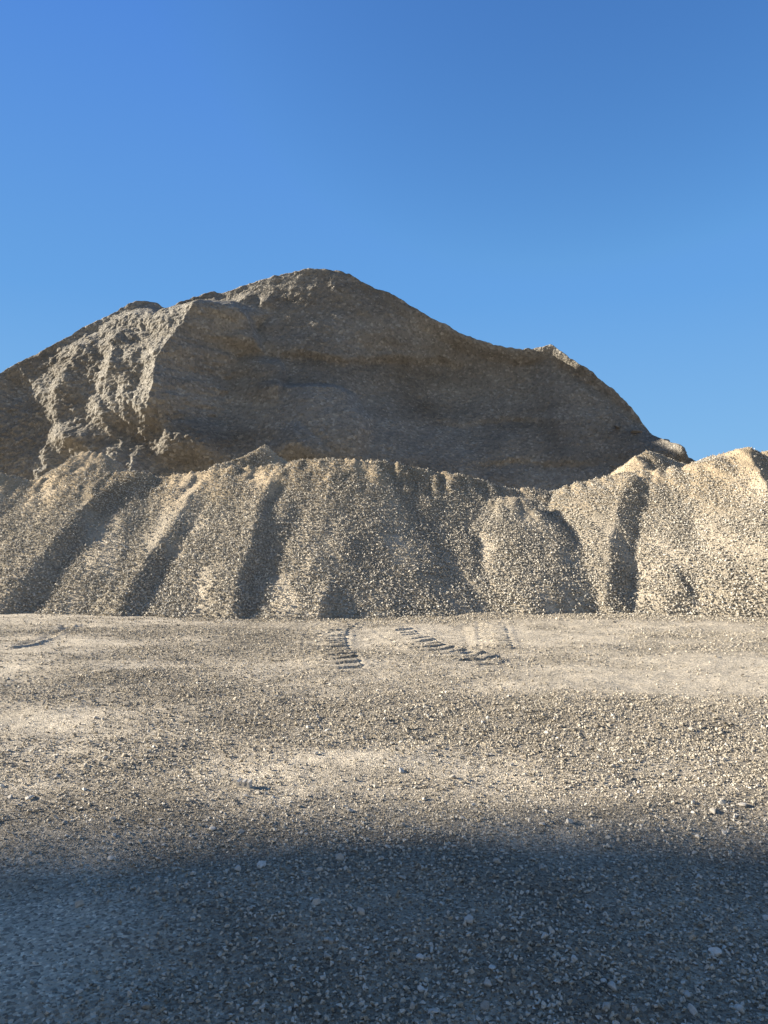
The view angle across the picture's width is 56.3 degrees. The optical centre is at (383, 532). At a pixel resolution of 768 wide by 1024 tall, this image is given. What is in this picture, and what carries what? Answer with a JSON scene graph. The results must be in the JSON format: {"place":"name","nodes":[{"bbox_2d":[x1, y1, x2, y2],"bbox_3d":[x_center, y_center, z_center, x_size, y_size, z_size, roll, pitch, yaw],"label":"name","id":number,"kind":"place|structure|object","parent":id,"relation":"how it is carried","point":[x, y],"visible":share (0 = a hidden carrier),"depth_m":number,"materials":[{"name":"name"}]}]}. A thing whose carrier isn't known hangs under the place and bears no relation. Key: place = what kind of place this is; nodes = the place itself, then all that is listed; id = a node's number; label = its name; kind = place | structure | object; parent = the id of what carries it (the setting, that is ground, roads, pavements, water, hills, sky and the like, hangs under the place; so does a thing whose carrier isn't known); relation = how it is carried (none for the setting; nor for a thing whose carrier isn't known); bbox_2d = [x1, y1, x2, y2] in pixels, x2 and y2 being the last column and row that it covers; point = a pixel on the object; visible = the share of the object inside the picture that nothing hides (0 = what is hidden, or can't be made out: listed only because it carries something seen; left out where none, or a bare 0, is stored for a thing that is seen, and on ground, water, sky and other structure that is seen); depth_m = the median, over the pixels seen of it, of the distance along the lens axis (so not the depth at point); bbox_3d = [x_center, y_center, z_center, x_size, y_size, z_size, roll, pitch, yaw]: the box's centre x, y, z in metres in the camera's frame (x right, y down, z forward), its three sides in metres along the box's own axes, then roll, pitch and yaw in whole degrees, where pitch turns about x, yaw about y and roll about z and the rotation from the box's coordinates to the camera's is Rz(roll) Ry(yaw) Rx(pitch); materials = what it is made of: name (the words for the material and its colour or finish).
{"place":"outdoors","nodes":[
{"label":"outdoors","id":0,"kind":"place"},
{"bbox_2d":[0,612,767,1023],"bbox_3d":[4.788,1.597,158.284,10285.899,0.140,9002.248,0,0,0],"label":"ground","id":1,"kind":"structure","parent":0,"point":[40,934],"depth_m":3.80,"materials":[{"name":"beige gravel"}]},
{"bbox_2d":[0,472,44,520],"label":"gravel heap","id":2,"kind":"object","parent":1,"relation":"on","point":[13,488],"visible":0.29,"depth_m":17.87,"materials":[{"name":"grey gravel"}]},
{"bbox_2d":[0,470,156,614],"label":"gravel heap","id":3,"kind":"object","parent":1,"relation":"on","point":[63,539],"visible":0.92,"depth_m":15.84,"materials":[{"name":"beige gravel"}]},
{"bbox_2d":[75,899,83,907],"bbox_3d":[-1.298,1.581,3.055,0.040,0.034,0.026,-17,24,-34],"label":"stone","id":4,"kind":"object","parent":1,"relation":"on","point":[79,902],"visible":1,"depth_m":3.05,"materials":[{"name":"grey stone"}]},
{"bbox_2d":[38,451,128,479],"bbox_3d":[-8.733,-0.289,21.476,12.050,4.313,11.450,0,0,0],"label":"gravel mound","id":5,"kind":"object","parent":1,"relation":"on","point":[83,461],"visible":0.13,"depth_m":20.98,"materials":[{"name":"grey gravel"}]},
{"bbox_2d":[141,1002,150,1008],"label":"stone","id":6,"kind":"object","parent":1,"relation":"on","point":[146,1005],"visible":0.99,"depth_m":2.41,"materials":[{"name":"grey stone"}]},
{"bbox_2d":[82,465,240,616],"bbox_3d":[-4.754,0.066,18.294,11.550,3.596,9.900,0,0,0],"label":"gravel heap","id":7,"kind":"object","parent":1,"relation":"on","point":[174,495],"visible":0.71,"depth_m":15.55,"materials":[{"name":"beige gravel"}]},
{"bbox_2d":[123,460,300,617],"bbox_3d":[-3.020,0.007,18.297,11.450,3.727,10.200,0,0,0],"label":"gravel heap","id":8,"kind":"object","parent":1,"relation":"on","point":[238,493],"visible":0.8,"depth_m":15.76,"materials":[{"name":"grey gravel"}]},
{"bbox_2d":[234,865,240,870],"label":"stone","id":9,"kind":"object","parent":1,"relation":"on","point":[237,868],"visible":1,"depth_m":3.31,"materials":[{"name":"grey stone"}]},
{"bbox_2d":[237,829,246,833],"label":"stone","id":10,"kind":"object","parent":1,"relation":"on","point":[241,831],"visible":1,"depth_m":3.78,"materials":[{"name":"grey stone"}]},
{"bbox_2d":[236,778,251,788],"bbox_3d":[-0.864,1.557,4.443,0.085,0.045,0.050,2,3,12],"label":"concrete fragment","id":11,"kind":"object","parent":1,"relation":"on","point":[240,783],"visible":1,"depth_m":4.43,"materials":[{"name":"concrete"}]},
{"bbox_2d":[206,445,289,470],"bbox_3d":[-3.760,-0.419,21.768,12.350,4.573,12.650,0,0,0],"label":"gravel mound","id":12,"kind":"object","parent":1,"relation":"on","point":[263,455],"visible":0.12,"depth_m":21.27,"materials":[{"name":"grey gravel"}]},
{"bbox_2d":[257,861,265,867],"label":"stone","id":13,"kind":"object","parent":1,"relation":"on","point":[261,863],"visible":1,"depth_m":3.34,"materials":[{"name":"grey stone"}]},
{"bbox_2d":[311,898,320,905],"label":"stone","id":14,"kind":"object","parent":1,"relation":"on","point":[316,901],"visible":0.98,"depth_m":3.02,"materials":[{"name":"grey stone"}]},
{"bbox_2d":[324,953,331,958],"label":"stone","id":15,"kind":"object","parent":1,"relation":"on","point":[326,955],"visible":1,"depth_m":2.69,"materials":[{"name":"grey stone"}]},
{"bbox_2d":[335,853,343,860],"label":"stone","id":16,"kind":"object","parent":1,"relation":"on","point":[339,856],"visible":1,"depth_m":3.41,"materials":[{"name":"grey stone"}]},
{"bbox_2d":[201,457,486,618],"bbox_3d":[-1.374,-0.033,18.288,12.200,3.810,10.500,0,0,0],"label":"gravel heap","id":17,"kind":"object","parent":1,"relation":"on","point":[350,547],"visible":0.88,"depth_m":15.06,"materials":[{"name":"grey gravel"}]},
{"bbox_2d":[0,268,696,491],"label":"gravel stockpile","id":18,"kind":"object","parent":1,"relation":"on","point":[309,363],"visible":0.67,"depth_m":31.23,"materials":[{"name":"grey gravel"}]},
{"bbox_2d":[630,429,641,432],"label":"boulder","id":19,"kind":"object","parent":18,"relation":"on","point":[635,431],"visible":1,"depth_m":31.18,"materials":[{"name":"grey stone"}]},
{"bbox_2d":[357,907,364,914],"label":"stone","id":20,"kind":"object","parent":1,"relation":"on","point":[360,910],"visible":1,"depth_m":2.96,"materials":[{"name":"grey stone"}]},
{"bbox_2d":[392,982,398,987],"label":"stone","id":21,"kind":"object","parent":1,"relation":"on","point":[395,984],"visible":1,"depth_m":2.56,"materials":[{"name":"grey stone"}]},
{"bbox_2d":[410,1002,414,1009],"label":"stone","id":22,"kind":"object","parent":1,"relation":"on","point":[412,1005],"visible":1,"depth_m":2.45,"materials":[{"name":"grey stone"}]},
{"bbox_2d":[416,953,423,959],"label":"stone","id":23,"kind":"object","parent":1,"relation":"on","point":[419,956],"visible":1,"depth_m":2.70,"materials":[{"name":"grey stone"}]},
{"bbox_2d":[417,985,424,992],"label":"stone","id":24,"kind":"object","parent":1,"relation":"on","point":[420,988],"visible":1,"depth_m":2.54,"materials":[{"name":"grey stone"}]},
{"bbox_2d":[427,1008,438,1013],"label":"stone","id":25,"kind":"object","parent":1,"relation":"on","point":[432,1010],"visible":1,"depth_m":2.42,"materials":[{"name":"grey stone"}]},
{"bbox_2d":[397,506,475,598],"bbox_3d":[0.279,0.542,17.157,8.350,2.648,7.350,0,0,0],"label":"gravel mound","id":26,"kind":"object","parent":1,"relation":"on","point":[441,560],"visible":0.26,"depth_m":15.35,"materials":[{"name":"beige gravel"}]},
{"bbox_2d":[462,914,472,923],"bbox_3d":[0.343,1.563,2.903,0.048,0.026,0.040,0,0,33],"label":"stone","id":27,"kind":"object","parent":1,"relation":"on","point":[468,918],"visible":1,"depth_m":2.89,"materials":[{"name":"grey stone"}]},
{"bbox_2d":[364,459,598,612],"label":"gravel bank","id":28,"kind":"structure","parent":1,"relation":"on","point":[445,506],"depth_m":17.17,"materials":[{"name":"grey gravel"}]},
{"bbox_2d":[477,999,489,1010],"bbox_3d":[0.354,1.601,2.433,0.065,0.032,0.077,-32,20,-13],"label":"stone","id":29,"kind":"object","parent":1,"relation":"on","point":[484,1005],"visible":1,"depth_m":2.44,"materials":[{"name":"grey stone"}]},
{"bbox_2d":[483,979,491,986],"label":"stone","id":30,"kind":"object","parent":1,"relation":"on","point":[486,982],"visible":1,"depth_m":2.54,"materials":[{"name":"grey stone"}]},
{"bbox_2d":[489,964,495,969],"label":"stone","id":31,"kind":"object","parent":1,"relation":"on","point":[492,967],"visible":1,"depth_m":2.62,"materials":[{"name":"grey stone"}]},
{"bbox_2d":[493,858,499,863],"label":"stone","id":32,"kind":"object","parent":1,"relation":"on","point":[496,860],"visible":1,"depth_m":3.40,"materials":[{"name":"grey stone"}]},
{"bbox_2d":[474,496,596,614],"bbox_3d":[2.856,0.484,17.430,8.450,2.775,7.600,0,0,0],"label":"gravel mound","id":33,"kind":"object","parent":1,"relation":"on","point":[530,553],"visible":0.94,"depth_m":15.27,"materials":[{"name":"beige gravel"}]},
{"bbox_2d":[541,932,548,938],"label":"stone","id":34,"kind":"object","parent":1,"relation":"on","point":[544,935],"visible":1,"depth_m":2.79,"materials":[{"name":"grey stone"}]},
{"bbox_2d":[571,955,576,962],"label":"stone","id":35,"kind":"object","parent":1,"relation":"on","point":[573,958],"visible":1,"depth_m":2.66,"materials":[{"name":"grey stone"}]},
{"bbox_2d":[602,1002,610,1010],"bbox_3d":[0.746,1.588,2.411,0.028,0.030,0.037,0,0,25],"label":"stone","id":36,"kind":"object","parent":1,"relation":"on","point":[606,1005],"visible":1,"depth_m":2.40,"materials":[{"name":"grey stone"}]},
{"bbox_2d":[607,981,616,990],"bbox_3d":[0.801,1.587,2.506,0.028,0.030,0.046,-2,-18,-14],"label":"stone","id":37,"kind":"object","parent":1,"relation":"on","point":[611,985],"visible":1,"depth_m":2.50,"materials":[{"name":"grey stone"}]},
{"bbox_2d":[613,922,618,928],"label":"stone","id":38,"kind":"object","parent":1,"relation":"on","point":[615,925],"visible":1,"depth_m":2.88,"materials":[{"name":"grey stone"}]},
{"bbox_2d":[545,465,711,615],"bbox_3d":[6.323,0.082,18.241,11.750,3.622,9.950,0,0,0],"label":"gravel heap","id":39,"kind":"object","parent":1,"relation":"on","point":[634,533],"visible":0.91,"depth_m":15.73,"materials":[{"name":"beige gravel"}]},
{"bbox_2d":[610,450,689,474],"bbox_3d":[9.598,-0.380,23.504,14.900,4.500,13.650,0,0,0],"label":"gravel mound","id":40,"kind":"object","parent":1,"relation":"on","point":[646,460],"visible":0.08,"depth_m":22.23,"materials":[{"name":"beige gravel"}]},
{"bbox_2d":[684,990,690,997],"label":"stone","id":41,"kind":"object","parent":1,"relation":"on","point":[687,993],"visible":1,"depth_m":2.48,"materials":[{"name":"grey stone"}]},
{"bbox_2d":[688,1003,697,1016],"bbox_3d":[1.028,1.595,2.389,0.030,0.030,0.056,-7,20,7],"label":"stone","id":42,"kind":"object","parent":1,"relation":"on","point":[692,1009],"visible":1,"depth_m":2.39,"materials":[{"name":"grey stone"}]},
{"bbox_2d":[709,808,715,813],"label":"stone","id":43,"kind":"object","parent":1,"relation":"on","point":[713,810],"visible":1,"depth_m":4.10,"materials":[{"name":"white stone"}]},
{"bbox_2d":[708,946,721,955],"bbox_3d":[1.262,1.585,2.715,0.060,0.044,0.042,0,0,-4],"label":"stone","id":44,"kind":"object","parent":1,"relation":"on","point":[716,950],"visible":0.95,"depth_m":2.72,"materials":[{"name":"grey stone"}]},
{"bbox_2d":[664,447,767,617],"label":"gravel heap","id":45,"kind":"object","parent":1,"relation":"on","point":[728,492],"visible":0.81,"depth_m":15.19,"materials":[{"name":"beige gravel"}]},
{"bbox_2d":[734,1004,744,1013],"bbox_3d":[1.189,1.595,2.405,0.029,0.026,0.038,28,-16,-34],"label":"stone","id":46,"kind":"object","parent":1,"relation":"on","point":[739,1008],"visible":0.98,"depth_m":2.40,"materials":[{"name":"grey stone"}]},
{"bbox_2d":[734,801,747,805],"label":"stone","id":47,"kind":"object","parent":1,"relation":"on","point":[742,804],"visible":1,"depth_m":4.18,"materials":[{"name":"white stone"}]},
{"bbox_2d":[0,0,767,460],"label":"sky","id":48,"kind":"structure","parent":0,"point":[586,179],"materials":[{"name":"blue"}]}
]}

